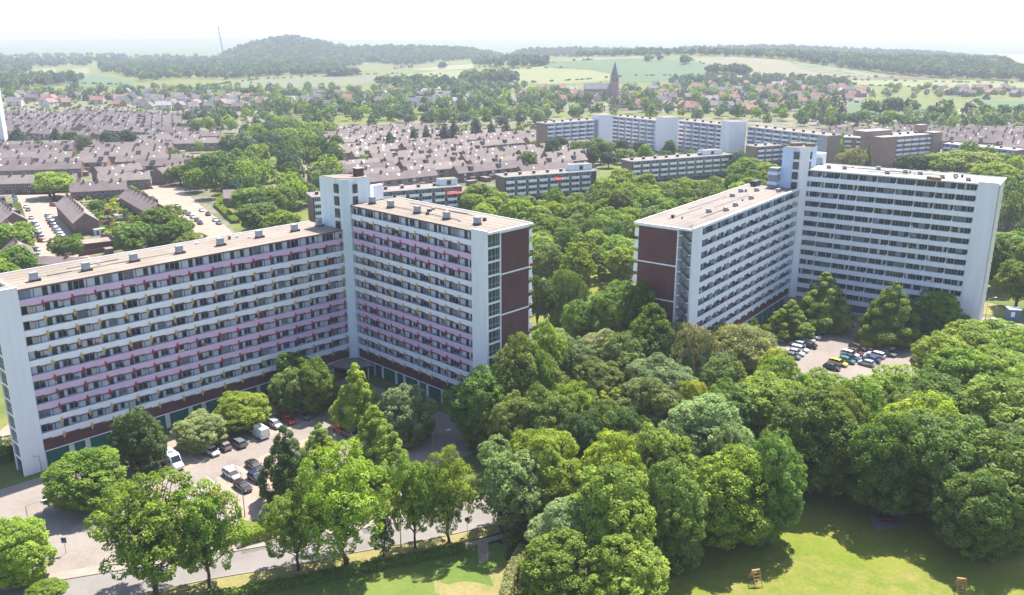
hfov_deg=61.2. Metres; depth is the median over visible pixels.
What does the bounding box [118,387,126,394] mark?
window
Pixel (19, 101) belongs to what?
house
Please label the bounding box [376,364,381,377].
garage door
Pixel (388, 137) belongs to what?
tree
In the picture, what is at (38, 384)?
window
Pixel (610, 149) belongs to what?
tree
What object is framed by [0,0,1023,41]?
sky
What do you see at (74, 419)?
window
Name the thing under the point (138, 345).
window
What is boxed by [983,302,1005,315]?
dry grass
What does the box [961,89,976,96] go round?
house
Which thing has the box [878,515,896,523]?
picnic bench
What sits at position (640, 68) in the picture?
field
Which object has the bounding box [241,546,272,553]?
asphalt patch
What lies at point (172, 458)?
camper van
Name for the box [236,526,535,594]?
footpath
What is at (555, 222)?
tree
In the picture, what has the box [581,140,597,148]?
tree
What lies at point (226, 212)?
hedge
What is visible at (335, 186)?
tower window
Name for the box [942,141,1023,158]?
apartment block
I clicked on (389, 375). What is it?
garage door
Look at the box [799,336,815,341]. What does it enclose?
parked car
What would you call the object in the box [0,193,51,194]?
street
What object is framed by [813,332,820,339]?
parked car
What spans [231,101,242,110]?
house
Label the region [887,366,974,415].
tree
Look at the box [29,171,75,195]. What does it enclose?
tree
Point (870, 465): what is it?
tree
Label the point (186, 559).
kerb
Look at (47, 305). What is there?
door
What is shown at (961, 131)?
terraced house row
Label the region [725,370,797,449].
tree
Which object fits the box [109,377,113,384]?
door
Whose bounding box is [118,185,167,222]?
terraced house row
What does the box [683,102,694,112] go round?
house
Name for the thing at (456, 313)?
window
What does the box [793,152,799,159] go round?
tower window
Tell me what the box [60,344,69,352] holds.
window
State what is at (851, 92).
house
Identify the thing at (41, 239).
parked car
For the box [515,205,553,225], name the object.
tree
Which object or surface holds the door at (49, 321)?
in the apartment building at (433, 301)
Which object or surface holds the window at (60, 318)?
in the apartment building at (433, 301)
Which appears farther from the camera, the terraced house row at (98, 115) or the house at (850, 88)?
the house at (850, 88)
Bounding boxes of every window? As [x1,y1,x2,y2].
[18,289,30,299]
[21,305,33,314]
[23,321,35,330]
[26,336,38,345]
[28,351,40,359]
[31,365,43,374]
[33,380,45,389]
[36,394,48,403]
[38,409,50,417]
[41,423,52,432]
[50,284,60,292]
[53,299,62,307]
[55,314,64,322]
[58,329,67,337]
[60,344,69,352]
[62,358,71,366]
[65,373,73,380]
[67,387,76,394]
[69,401,78,408]
[71,415,80,422]
[72,279,84,289]
[75,296,86,303]
[77,311,88,318]
[79,325,90,333]
[81,340,92,346]
[84,354,94,361]
[86,368,96,375]
[88,382,98,389]
[90,396,101,403]
[92,410,103,417]
[102,274,111,283]
[104,289,113,297]
[106,304,115,311]
[108,318,117,326]
[110,332,119,340]
[113,346,121,354]
[114,360,122,367]
[116,374,124,381]
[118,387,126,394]
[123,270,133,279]
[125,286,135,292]
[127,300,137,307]
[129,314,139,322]
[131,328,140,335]
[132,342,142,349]
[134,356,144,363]
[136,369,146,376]
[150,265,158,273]
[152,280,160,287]
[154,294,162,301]
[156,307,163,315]
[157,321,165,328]
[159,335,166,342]
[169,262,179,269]
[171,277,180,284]
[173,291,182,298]
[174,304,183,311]
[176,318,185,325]
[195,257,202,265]
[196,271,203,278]
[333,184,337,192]
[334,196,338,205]
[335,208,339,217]
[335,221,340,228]
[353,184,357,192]
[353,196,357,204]
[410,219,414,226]
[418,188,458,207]
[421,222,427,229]
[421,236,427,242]
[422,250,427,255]
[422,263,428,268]
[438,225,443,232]
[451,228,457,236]
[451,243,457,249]
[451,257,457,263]
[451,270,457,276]
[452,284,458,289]
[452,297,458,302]
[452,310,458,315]
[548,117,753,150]
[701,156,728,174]
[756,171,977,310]
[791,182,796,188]
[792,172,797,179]
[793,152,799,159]
[793,162,798,169]
[924,135,929,153]
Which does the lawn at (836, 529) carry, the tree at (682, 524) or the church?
the tree at (682, 524)
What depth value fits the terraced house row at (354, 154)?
537.64 m
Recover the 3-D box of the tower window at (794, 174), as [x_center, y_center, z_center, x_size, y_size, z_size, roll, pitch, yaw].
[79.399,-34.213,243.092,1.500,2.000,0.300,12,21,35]
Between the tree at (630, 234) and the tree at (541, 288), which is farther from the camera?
the tree at (630, 234)
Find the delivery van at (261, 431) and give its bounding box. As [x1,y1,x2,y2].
[249,423,269,439]
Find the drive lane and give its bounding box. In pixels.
[161,417,333,493]
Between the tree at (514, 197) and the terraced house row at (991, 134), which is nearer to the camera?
the tree at (514, 197)
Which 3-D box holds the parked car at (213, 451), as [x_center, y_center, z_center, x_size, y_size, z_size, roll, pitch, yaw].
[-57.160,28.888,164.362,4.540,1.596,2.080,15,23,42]
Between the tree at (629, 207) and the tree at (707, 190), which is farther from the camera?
the tree at (707, 190)
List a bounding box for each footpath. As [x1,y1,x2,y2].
[0,424,9,439]
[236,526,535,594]
[477,539,487,562]
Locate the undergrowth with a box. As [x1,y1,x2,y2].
[501,450,913,546]
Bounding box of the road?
[0,505,514,594]
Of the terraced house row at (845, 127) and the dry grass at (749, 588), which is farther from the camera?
the terraced house row at (845, 127)
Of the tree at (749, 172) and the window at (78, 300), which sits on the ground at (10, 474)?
the tree at (749, 172)
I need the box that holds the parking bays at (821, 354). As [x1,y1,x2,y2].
[783,327,918,381]
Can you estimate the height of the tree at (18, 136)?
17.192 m
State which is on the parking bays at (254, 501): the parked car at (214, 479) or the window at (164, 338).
the parked car at (214, 479)
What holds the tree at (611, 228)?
on the ground at (10, 474)
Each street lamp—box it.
[231,464,244,516]
[399,493,401,545]
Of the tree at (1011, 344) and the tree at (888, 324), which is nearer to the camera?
the tree at (1011, 344)
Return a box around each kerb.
[0,504,485,590]
[130,523,496,594]
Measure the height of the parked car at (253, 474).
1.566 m
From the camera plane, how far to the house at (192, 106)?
924.19 m
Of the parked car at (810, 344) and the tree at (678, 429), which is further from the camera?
the parked car at (810, 344)
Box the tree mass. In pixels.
[0,71,1023,263]
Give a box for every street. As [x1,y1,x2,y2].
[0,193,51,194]
[17,193,89,257]
[48,187,151,196]
[143,186,232,238]
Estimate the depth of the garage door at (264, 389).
189.82 m
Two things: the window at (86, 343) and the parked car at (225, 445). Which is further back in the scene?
the parked car at (225, 445)
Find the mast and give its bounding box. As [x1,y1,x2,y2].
[218,26,222,51]
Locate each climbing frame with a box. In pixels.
[746,569,762,588]
[953,577,966,594]
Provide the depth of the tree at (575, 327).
212.20 m
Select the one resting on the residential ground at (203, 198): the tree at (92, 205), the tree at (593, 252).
the tree at (92, 205)
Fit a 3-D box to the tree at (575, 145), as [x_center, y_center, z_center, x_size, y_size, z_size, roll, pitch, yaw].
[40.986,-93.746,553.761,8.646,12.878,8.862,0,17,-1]
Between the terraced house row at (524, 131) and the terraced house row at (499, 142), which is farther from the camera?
the terraced house row at (524, 131)
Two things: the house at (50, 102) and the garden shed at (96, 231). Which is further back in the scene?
the house at (50, 102)
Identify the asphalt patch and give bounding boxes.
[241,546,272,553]
[362,525,389,533]
[827,342,840,349]
[860,339,873,345]
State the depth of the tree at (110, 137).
583.80 m
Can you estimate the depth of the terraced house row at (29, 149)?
545.18 m
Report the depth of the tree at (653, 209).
320.90 m
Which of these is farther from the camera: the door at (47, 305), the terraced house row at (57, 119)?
the terraced house row at (57, 119)
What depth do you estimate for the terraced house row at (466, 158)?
524.88 m
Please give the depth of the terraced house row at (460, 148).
555.65 m
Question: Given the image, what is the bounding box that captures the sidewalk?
[1,476,570,588]
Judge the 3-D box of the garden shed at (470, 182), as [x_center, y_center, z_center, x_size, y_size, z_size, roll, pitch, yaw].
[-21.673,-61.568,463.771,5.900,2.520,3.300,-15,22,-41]
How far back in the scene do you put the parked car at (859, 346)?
218.61 m
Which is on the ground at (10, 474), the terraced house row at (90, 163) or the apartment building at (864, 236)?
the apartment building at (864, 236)
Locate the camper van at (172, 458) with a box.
[160,446,184,470]
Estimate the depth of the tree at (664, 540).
125.18 m
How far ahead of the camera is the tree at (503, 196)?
393.26 m
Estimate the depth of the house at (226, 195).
402.41 m
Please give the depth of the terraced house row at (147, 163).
498.76 m
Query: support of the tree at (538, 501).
on the woodland ground at (510, 550)
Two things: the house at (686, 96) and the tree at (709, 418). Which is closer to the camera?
the tree at (709, 418)
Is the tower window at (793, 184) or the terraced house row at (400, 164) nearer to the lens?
the tower window at (793, 184)
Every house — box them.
[6,97,24,106]
[16,89,24,97]
[24,93,40,101]
[38,96,53,104]
[41,97,57,106]
[57,94,67,102]
[60,97,71,106]
[74,91,82,98]
[89,95,105,103]
[112,99,126,106]
[113,94,126,101]
[114,95,130,103]
[127,90,136,97]
[132,95,141,104]
[136,98,146,107]
[143,101,155,108]
[149,96,159,103]
[150,93,165,100]
[155,100,171,109]
[169,98,177,107]
[170,91,184,96]
[172,94,186,100]
[173,100,186,109]
[188,101,198,111]
[190,98,201,104]
[192,94,202,98]
[200,95,213,100]
[202,100,214,109]
[212,96,223,103]
[216,98,226,104]
[223,186,239,207]
[224,99,238,105]
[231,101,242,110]
[232,91,239,98]
[244,93,252,100]
[255,98,264,107]
[300,94,313,98]
[313,93,321,99]
[341,93,353,100]
[372,96,386,104]
[407,97,420,105]
[417,90,427,95]
[451,97,466,104]
[559,94,566,101]
[565,86,577,88]
[570,89,582,92]
[593,92,600,101]
[614,100,626,107]
[633,102,642,109]
[646,85,658,90]
[654,95,667,102]
[662,97,672,101]
[668,92,676,99]
[677,99,685,108]
[682,93,692,100]
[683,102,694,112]
[688,100,698,107]
[692,83,702,88]
[705,95,719,101]
[709,100,720,107]
[717,87,727,92]
[718,100,733,108]
[735,97,743,103]
[744,104,759,113]
[766,101,777,111]
[770,90,778,96]
[771,81,782,87]
[778,95,785,102]
[796,96,807,105]
[810,94,818,99]
[838,87,846,94]
[845,93,854,99]
[846,85,854,92]
[848,90,856,96]
[856,89,866,96]
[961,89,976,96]
[976,84,988,89]
[985,88,995,94]
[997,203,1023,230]
[1009,89,1021,96]
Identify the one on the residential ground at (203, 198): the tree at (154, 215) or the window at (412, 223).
the tree at (154, 215)
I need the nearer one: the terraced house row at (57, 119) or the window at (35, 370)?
the window at (35, 370)
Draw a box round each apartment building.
[0,91,7,140]
[0,163,533,476]
[536,113,841,165]
[633,142,1006,336]
[842,124,942,167]
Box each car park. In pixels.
[0,378,497,573]
[743,316,1023,385]
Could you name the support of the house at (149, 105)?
on the residential ground at (203, 198)
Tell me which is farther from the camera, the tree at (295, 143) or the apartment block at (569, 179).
the tree at (295, 143)
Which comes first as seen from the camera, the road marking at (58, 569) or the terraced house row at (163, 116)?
the road marking at (58, 569)
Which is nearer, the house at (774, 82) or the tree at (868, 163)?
the tree at (868, 163)
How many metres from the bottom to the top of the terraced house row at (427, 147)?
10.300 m
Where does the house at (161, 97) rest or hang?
on the residential ground at (203, 198)
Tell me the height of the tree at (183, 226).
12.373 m
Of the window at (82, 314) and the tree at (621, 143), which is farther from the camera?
the tree at (621, 143)
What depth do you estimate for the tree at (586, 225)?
316.84 m
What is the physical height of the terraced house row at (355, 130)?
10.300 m
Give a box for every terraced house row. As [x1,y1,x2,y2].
[0,139,35,143]
[0,141,76,155]
[0,145,64,151]
[0,149,75,161]
[0,155,34,162]
[0,159,84,176]
[0,171,80,193]
[0,197,27,226]
[0,218,35,254]
[4,110,20,115]
[5,114,21,118]
[6,117,47,124]
[6,121,30,126]
[6,125,32,137]
[12,109,32,112]
[18,111,48,118]
[23,115,43,119]
[28,126,52,140]
[30,123,77,130]
[32,110,52,114]
[38,154,110,171]
[41,138,81,150]
[44,117,75,122]
[47,113,79,120]
[47,120,84,130]
[53,111,81,116]
[55,192,99,234]
[58,128,98,138]
[63,108,100,114]
[69,178,127,200]
[75,119,118,127]
[78,115,111,121]
[79,147,167,163]
[81,126,108,138]
[82,113,112,118]
[83,143,167,151]
[85,122,132,133]
[88,136,165,146]
[91,160,142,181]
[93,107,122,112]
[93,139,174,153]
[97,168,150,188]
[100,110,142,116]
[110,117,145,123]
[112,114,145,120]
[115,152,183,163]
[118,121,144,127]
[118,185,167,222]
[122,109,151,117]
[131,126,162,134]
[135,132,200,140]
[136,155,195,173]
[143,119,181,125]
[144,123,194,131]
[145,113,184,118]
[145,116,192,128]
[149,129,220,136]
[150,160,185,184]
[154,111,183,115]
[172,135,229,151]
[306,159,394,183]
[316,123,375,130]
[320,129,363,133]
[324,131,380,136]
[326,141,398,157]
[327,133,375,142]
[335,140,371,146]
[336,125,401,132]
[338,156,379,164]
[349,146,389,159]
[352,164,400,174]
[355,135,385,143]
[364,166,437,186]
[368,147,426,161]
[369,128,399,136]
[374,135,439,146]
[383,123,429,130]
[383,149,459,165]
[390,130,421,137]
[394,131,438,138]
[396,153,457,169]
[399,136,466,149]
[402,125,461,133]
[403,141,456,151]
[403,158,465,177]
[427,142,482,153]
[449,157,530,182]
[453,130,512,140]
[457,128,512,134]
[458,135,524,149]
[458,148,516,162]
[460,146,498,155]
[466,153,540,163]
[476,131,535,140]
[499,142,536,152]
[513,127,535,133]
[513,159,572,171]
[516,145,567,154]
[523,134,535,143]
[531,152,587,163]
[537,137,592,149]
[543,146,595,163]
[821,127,865,137]
[827,124,876,129]
[875,124,909,128]
[885,127,957,132]
[896,123,948,128]
[927,126,988,133]
[941,133,996,147]
[943,132,984,136]
[955,125,990,131]
[964,130,1022,136]
[969,124,1023,131]
[993,133,1023,145]
[996,129,1023,135]
[997,126,1023,130]
[1002,139,1023,154]
[1003,137,1023,141]
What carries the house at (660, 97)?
on the residential ground at (792, 111)
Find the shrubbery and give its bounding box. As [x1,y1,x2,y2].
[0,87,1023,237]
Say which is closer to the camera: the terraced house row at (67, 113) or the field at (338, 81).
the terraced house row at (67, 113)
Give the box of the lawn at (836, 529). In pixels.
[518,484,1023,594]
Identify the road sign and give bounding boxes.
[61,537,66,550]
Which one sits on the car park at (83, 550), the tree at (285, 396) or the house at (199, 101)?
the tree at (285, 396)
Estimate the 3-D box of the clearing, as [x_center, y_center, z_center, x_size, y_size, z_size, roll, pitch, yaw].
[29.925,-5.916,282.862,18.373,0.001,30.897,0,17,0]
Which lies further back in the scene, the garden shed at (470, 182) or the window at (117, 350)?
the garden shed at (470, 182)
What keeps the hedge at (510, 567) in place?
on the lawn at (836, 529)
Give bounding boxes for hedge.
[0,435,14,462]
[13,202,35,245]
[68,225,83,242]
[205,542,466,594]
[213,192,240,223]
[236,520,277,545]
[498,543,528,594]
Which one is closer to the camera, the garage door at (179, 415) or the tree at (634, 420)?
the tree at (634, 420)
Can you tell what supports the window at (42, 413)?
in the apartment building at (433, 301)
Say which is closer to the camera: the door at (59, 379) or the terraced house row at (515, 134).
the door at (59, 379)
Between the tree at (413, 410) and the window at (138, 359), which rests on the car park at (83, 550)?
the tree at (413, 410)
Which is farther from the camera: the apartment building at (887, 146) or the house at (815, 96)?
the house at (815, 96)
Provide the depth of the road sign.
131.91 m
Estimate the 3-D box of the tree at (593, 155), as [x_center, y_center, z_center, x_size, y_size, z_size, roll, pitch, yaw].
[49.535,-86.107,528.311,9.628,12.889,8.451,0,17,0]
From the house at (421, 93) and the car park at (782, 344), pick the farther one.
the house at (421, 93)
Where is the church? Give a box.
[584,63,618,96]
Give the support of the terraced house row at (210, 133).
on the residential ground at (203, 198)
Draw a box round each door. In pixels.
[42,286,47,294]
[44,302,50,310]
[46,445,69,465]
[47,317,52,325]
[49,332,54,340]
[52,347,57,354]
[54,362,59,369]
[56,376,61,383]
[59,390,64,397]
[61,405,66,412]
[63,419,68,426]
[67,282,72,289]
[74,440,85,451]
[90,432,110,448]
[94,277,99,284]
[97,292,101,299]
[99,307,103,314]
[101,321,105,328]
[103,335,107,342]
[105,349,109,356]
[107,363,111,370]
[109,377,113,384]
[111,391,115,397]
[113,405,117,411]
[118,272,122,280]
[143,268,147,274]
[156,415,166,429]
[170,408,188,426]
[188,259,192,266]
[193,404,202,414]
[206,397,223,413]
[241,387,256,401]
[260,383,267,396]
[331,362,345,373]
[363,360,373,373]
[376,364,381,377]
[384,368,394,382]
[397,373,402,385]
[406,376,416,387]
[420,382,425,395]
[429,386,440,401]
[464,231,467,238]
[757,312,762,324]
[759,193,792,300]
[762,309,767,321]
[768,305,772,317]
[774,302,778,313]
[778,298,783,310]
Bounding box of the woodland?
[0,34,1023,115]
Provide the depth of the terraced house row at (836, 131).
660.91 m
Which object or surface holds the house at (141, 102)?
on the residential ground at (203, 198)
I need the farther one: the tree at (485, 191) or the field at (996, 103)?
the field at (996, 103)
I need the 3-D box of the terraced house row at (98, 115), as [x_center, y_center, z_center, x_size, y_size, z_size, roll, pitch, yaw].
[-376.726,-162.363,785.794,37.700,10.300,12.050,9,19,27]
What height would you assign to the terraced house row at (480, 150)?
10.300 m
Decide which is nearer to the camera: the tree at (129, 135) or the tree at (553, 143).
the tree at (553, 143)
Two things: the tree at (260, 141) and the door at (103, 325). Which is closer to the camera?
the door at (103, 325)
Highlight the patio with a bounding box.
[869,513,905,530]
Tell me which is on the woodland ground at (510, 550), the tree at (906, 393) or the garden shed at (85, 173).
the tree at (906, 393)
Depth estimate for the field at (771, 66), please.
1647.99 m
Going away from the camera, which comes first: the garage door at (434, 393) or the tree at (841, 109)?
the garage door at (434, 393)
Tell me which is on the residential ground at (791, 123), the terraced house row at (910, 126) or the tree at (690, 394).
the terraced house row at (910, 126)
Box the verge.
[138,512,542,594]
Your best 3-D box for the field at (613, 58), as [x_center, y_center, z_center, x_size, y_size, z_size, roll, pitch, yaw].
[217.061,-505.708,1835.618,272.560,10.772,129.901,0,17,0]
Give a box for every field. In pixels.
[36,68,56,72]
[56,74,132,87]
[72,67,89,73]
[214,74,400,87]
[389,67,566,83]
[414,64,473,69]
[522,69,621,83]
[541,59,707,81]
[558,56,671,61]
[608,77,634,82]
[693,57,890,77]
[789,61,889,76]
[848,101,924,117]
[852,80,1023,87]
[874,77,929,78]
[981,100,1023,111]
[985,53,1023,62]
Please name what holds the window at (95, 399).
in the apartment building at (433, 301)
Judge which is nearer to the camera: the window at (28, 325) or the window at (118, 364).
the window at (28, 325)
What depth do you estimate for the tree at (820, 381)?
170.00 m
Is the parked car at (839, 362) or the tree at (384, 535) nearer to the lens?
the tree at (384, 535)
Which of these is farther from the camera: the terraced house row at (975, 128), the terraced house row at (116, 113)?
the terraced house row at (116, 113)
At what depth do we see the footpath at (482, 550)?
133.35 m
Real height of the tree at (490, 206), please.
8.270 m
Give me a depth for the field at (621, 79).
1434.75 m
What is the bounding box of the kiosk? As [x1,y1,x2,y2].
[1005,306,1022,320]
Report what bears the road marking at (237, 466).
on the parking bays at (254, 501)
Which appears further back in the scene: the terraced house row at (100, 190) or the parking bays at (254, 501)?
the terraced house row at (100, 190)
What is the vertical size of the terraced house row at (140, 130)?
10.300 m
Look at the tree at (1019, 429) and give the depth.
150.57 m
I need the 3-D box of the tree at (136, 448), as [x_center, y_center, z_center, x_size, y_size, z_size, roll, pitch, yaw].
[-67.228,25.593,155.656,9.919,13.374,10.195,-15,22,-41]
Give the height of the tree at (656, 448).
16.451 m
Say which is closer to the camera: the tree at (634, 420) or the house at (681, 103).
the tree at (634, 420)
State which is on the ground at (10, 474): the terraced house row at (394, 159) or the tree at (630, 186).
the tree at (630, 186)
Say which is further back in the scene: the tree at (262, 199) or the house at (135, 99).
the house at (135, 99)
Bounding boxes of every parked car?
[30,221,39,224]
[32,246,40,250]
[34,231,43,234]
[37,237,46,242]
[44,213,52,216]
[45,217,54,220]
[56,232,64,235]
[148,463,165,474]
[202,444,219,456]
[209,477,218,484]
[215,440,232,451]
[221,465,241,481]
[229,437,246,448]
[232,478,252,492]
[244,458,263,470]
[246,469,264,483]
[266,417,282,429]
[280,413,296,425]
[296,409,311,420]
[331,423,344,434]
[343,429,357,438]
[768,334,783,342]
[787,348,804,355]
[787,351,800,359]
[789,340,805,346]
[790,343,808,352]
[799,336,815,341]
[805,341,817,348]
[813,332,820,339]
[822,361,840,371]
[828,357,847,366]
[838,355,855,364]
[840,348,859,356]
[841,353,860,360]
[848,342,867,350]
[848,347,863,355]
[857,359,875,367]
[861,355,881,362]
[866,350,885,358]
[878,348,897,356]
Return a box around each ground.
[0,38,1023,594]
[0,101,265,257]
[1,91,868,113]
[273,117,601,192]
[473,380,907,562]
[551,118,1023,173]
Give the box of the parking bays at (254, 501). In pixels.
[125,406,342,533]
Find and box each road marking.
[47,564,69,573]
[186,434,276,498]
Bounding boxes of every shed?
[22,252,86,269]
[83,170,88,175]
[93,227,105,235]
[104,247,113,254]
[465,179,476,185]
[480,176,490,181]
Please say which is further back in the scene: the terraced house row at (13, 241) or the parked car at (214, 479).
the terraced house row at (13, 241)
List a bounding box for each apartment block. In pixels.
[306,177,461,221]
[495,162,596,199]
[621,149,732,181]
[745,142,786,165]
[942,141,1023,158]
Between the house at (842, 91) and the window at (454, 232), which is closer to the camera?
the window at (454, 232)
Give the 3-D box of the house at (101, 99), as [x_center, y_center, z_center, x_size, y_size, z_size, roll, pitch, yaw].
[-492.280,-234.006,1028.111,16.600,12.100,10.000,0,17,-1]
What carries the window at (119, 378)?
in the apartment building at (433, 301)
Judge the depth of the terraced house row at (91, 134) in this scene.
642.57 m
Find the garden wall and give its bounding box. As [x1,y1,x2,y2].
[78,246,115,255]
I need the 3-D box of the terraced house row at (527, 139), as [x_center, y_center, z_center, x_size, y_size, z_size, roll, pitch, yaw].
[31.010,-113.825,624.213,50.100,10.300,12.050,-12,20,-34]
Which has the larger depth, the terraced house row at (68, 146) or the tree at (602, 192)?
the terraced house row at (68, 146)
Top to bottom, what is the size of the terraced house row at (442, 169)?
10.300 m
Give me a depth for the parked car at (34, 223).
364.21 m
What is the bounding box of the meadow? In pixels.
[255,543,513,594]
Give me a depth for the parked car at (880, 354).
213.01 m
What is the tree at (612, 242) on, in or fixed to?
on the clearing
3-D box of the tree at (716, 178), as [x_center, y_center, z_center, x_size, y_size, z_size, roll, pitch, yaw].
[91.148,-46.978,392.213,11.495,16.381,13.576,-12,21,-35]
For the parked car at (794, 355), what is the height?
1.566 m
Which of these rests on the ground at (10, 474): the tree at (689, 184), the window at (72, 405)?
the tree at (689, 184)
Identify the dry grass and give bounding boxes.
[434,567,513,594]
[676,552,727,575]
[676,568,748,594]
[738,576,772,594]
[762,552,828,576]
[768,574,853,594]
[805,563,892,594]
[888,569,968,594]
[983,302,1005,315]
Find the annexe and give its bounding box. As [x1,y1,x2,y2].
[78,231,123,250]
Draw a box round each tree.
[0,221,37,246]
[0,244,39,269]
[0,257,21,272]
[0,515,57,588]
[6,125,29,140]
[24,577,69,594]
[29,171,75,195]
[40,445,126,512]
[46,235,84,256]
[49,128,62,139]
[62,131,78,139]
[74,134,92,150]
[82,466,206,594]
[86,200,105,210]
[99,131,120,141]
[106,405,168,476]
[110,221,158,250]
[118,129,137,141]
[128,223,172,246]
[130,204,187,227]
[154,478,249,588]
[159,217,195,244]
[162,164,187,184]
[169,408,228,453]
[171,232,207,243]
[181,151,236,184]
[203,94,213,99]
[211,390,271,432]
[216,159,261,180]
[227,177,253,188]
[228,148,241,159]
[229,186,267,208]
[235,202,280,229]
[236,155,260,163]
[238,174,265,191]
[240,143,270,161]
[250,196,276,214]
[251,188,287,210]
[253,134,270,147]
[256,424,318,507]
[258,487,324,570]
[259,210,302,227]
[267,366,310,412]
[275,351,313,382]
[281,167,303,181]
[289,135,303,153]
[292,437,391,564]
[293,356,340,412]
[299,422,338,466]
[314,169,332,178]
[321,149,344,160]
[328,135,343,143]
[329,141,345,159]
[329,362,386,432]
[347,404,409,486]
[370,492,394,557]
[376,383,437,447]
[386,131,394,142]
[387,452,438,547]
[409,126,418,137]
[417,444,475,542]
[422,125,430,136]
[439,121,450,138]
[440,363,517,450]
[448,118,460,137]
[458,193,484,210]
[462,182,497,202]
[466,433,539,533]
[470,118,482,133]
[472,205,493,214]
[477,202,497,215]
[479,196,502,209]
[484,389,535,453]
[486,331,548,408]
[487,120,495,132]
[491,191,509,203]
[497,199,516,216]
[500,120,511,131]
[500,198,533,218]
[501,448,550,524]
[506,338,555,396]
[506,427,583,522]
[511,195,528,206]
[514,195,542,215]
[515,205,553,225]
[515,384,575,452]
[517,527,600,594]
[519,151,538,163]
[523,495,602,574]
[527,212,553,233]
[529,225,554,239]
[529,231,554,262]
[529,275,556,328]
[529,320,568,378]
[532,243,566,280]
[535,353,569,394]
[539,201,566,226]
[540,191,563,202]
[541,327,575,369]
[542,186,568,216]
[543,268,588,327]
[544,138,561,151]
[547,216,564,237]
[547,379,597,430]
[552,218,581,243]
[553,136,569,147]
[553,222,581,235]
[554,225,582,258]
[557,336,596,375]
[557,409,607,482]
[558,200,593,220]
[559,241,597,282]
[560,299,595,341]
[564,213,585,224]
[564,233,604,279]
[564,351,578,390]
[565,192,584,203]
[565,461,656,566]
[570,141,581,149]
[570,356,625,409]
[576,328,625,370]
[577,217,603,234]
[577,367,594,404]
[579,428,646,494]
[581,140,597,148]
[581,193,596,207]
[582,279,631,341]
[583,531,670,594]
[584,229,607,260]
[585,184,594,195]
[585,398,638,435]
[586,146,600,166]
[586,206,617,220]
[588,187,616,209]
[589,214,610,229]
[590,137,603,144]
[591,178,616,191]
[591,198,612,215]
[592,390,608,412]
[593,332,649,386]
[595,142,607,163]
[597,234,637,275]
[598,144,612,153]
[599,152,619,167]
[601,405,653,460]
[602,219,625,239]
[603,141,615,151]
[603,244,637,284]
[606,168,637,189]
[606,387,622,405]
[608,188,639,209]
[611,206,641,220]
[611,376,683,431]
[613,280,657,333]
[614,139,629,160]
[614,181,639,194]
[614,213,635,229]
[615,148,637,159]
[617,222,638,244]
[618,206,643,213]
[619,421,695,497]
[621,302,679,373]
[625,352,701,403]
[631,187,655,198]
[632,189,666,211]
[633,140,647,156]
[633,173,656,187]
[634,458,708,574]
[637,144,654,156]
[637,183,660,195]
[637,204,663,219]
[637,422,700,499]
[642,517,670,565]
[651,320,723,386]
[654,182,681,194]
[657,151,672,155]
[657,200,678,210]
[658,188,675,199]
[658,392,754,471]
[659,140,676,154]
[665,197,676,202]
[669,178,683,186]
[673,196,699,206]
[674,187,697,200]
[676,380,707,424]
[678,179,700,190]
[685,149,697,153]
[686,443,777,549]
[688,188,702,198]
[690,352,732,380]
[692,376,767,441]
[697,180,705,188]
[698,357,747,391]
[701,176,726,191]
[701,182,724,198]
[703,175,723,188]
[704,419,752,488]
[708,188,729,195]
[708,322,777,374]
[724,172,744,189]
[725,156,762,179]
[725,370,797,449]
[726,151,748,165]
[728,181,745,189]
[737,177,761,184]
[739,428,807,547]
[741,169,765,181]
[747,318,760,342]
[751,161,781,180]
[754,355,805,390]
[756,347,794,378]
[756,381,820,433]
[757,179,766,185]
[757,411,826,454]
[762,299,815,340]
[766,386,861,496]
[794,366,848,405]
[797,272,855,334]
[823,425,877,494]
[825,385,872,432]
[830,91,838,110]
[833,374,893,424]
[835,146,867,165]
[837,93,847,112]
[841,408,933,516]
[854,363,927,404]
[854,381,888,406]
[855,280,926,348]
[863,144,874,166]
[872,389,972,492]
[880,408,999,520]
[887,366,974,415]
[889,391,948,414]
[891,154,925,170]
[905,312,943,344]
[908,289,963,328]
[909,330,974,380]
[918,153,938,170]
[922,345,995,391]
[925,152,962,172]
[929,318,1002,353]
[929,467,1023,562]
[940,313,973,330]
[942,427,1023,551]
[944,149,1011,174]
[949,374,1023,438]
[952,342,1023,385]
[964,318,1023,351]
[968,162,1016,175]
[974,363,1023,426]
[984,420,1023,466]
[985,328,1023,371]
[987,235,1015,288]
[992,168,1023,192]
[992,259,1023,306]
[996,230,1023,281]
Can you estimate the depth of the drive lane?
163.28 m
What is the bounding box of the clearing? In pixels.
[584,268,625,291]
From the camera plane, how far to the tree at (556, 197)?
355.79 m
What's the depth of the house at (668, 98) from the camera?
997.32 m
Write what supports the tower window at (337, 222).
in the apartment building at (433, 301)
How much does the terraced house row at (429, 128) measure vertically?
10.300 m

